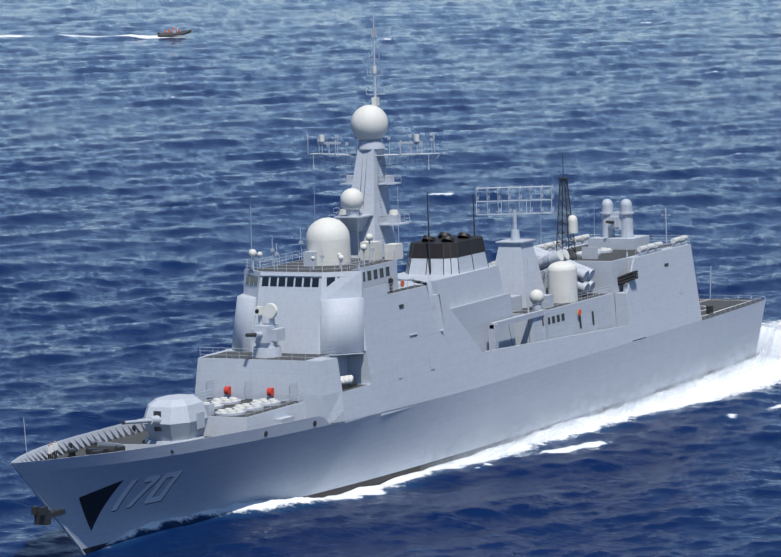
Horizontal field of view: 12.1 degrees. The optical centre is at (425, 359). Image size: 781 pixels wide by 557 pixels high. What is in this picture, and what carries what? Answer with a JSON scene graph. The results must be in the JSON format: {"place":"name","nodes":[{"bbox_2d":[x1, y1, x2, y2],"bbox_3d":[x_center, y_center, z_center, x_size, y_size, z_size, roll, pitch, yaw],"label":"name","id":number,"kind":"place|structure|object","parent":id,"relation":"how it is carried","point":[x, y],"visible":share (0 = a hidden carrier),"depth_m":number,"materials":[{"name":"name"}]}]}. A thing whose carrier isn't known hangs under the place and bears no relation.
{"place":"outdoors","nodes":[
{"label":"outdoors","id":0,"kind":"place"},
{"bbox_2d":[0,0,780,556],"bbox_3d":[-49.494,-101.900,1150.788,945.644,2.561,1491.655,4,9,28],"label":"sea","id":1,"kind":"structure","parent":0,"point":[140,164],"depth_m":660.10,"materials":[{"name":"liquid"}]},
{"bbox_2d":[157,27,191,36],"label":"motorboat","id":2,"kind":"object","parent":1,"relation":"on","point":[172,34],"visible":1,"depth_m":1141.22,"materials":[{"name":"grey metal"}]},
{"bbox_2d":[11,14,765,554],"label":"destroyer","id":3,"kind":"object","parent":1,"relation":"on","point":[351,358],"visible":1,"depth_m":380.62,"materials":[{"name":"grey metal"}]},
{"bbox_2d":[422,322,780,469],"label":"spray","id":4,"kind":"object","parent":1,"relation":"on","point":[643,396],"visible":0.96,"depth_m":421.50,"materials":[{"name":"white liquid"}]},
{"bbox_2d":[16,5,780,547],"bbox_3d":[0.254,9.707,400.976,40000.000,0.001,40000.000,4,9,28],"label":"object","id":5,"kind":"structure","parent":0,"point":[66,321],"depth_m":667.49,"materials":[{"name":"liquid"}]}
]}

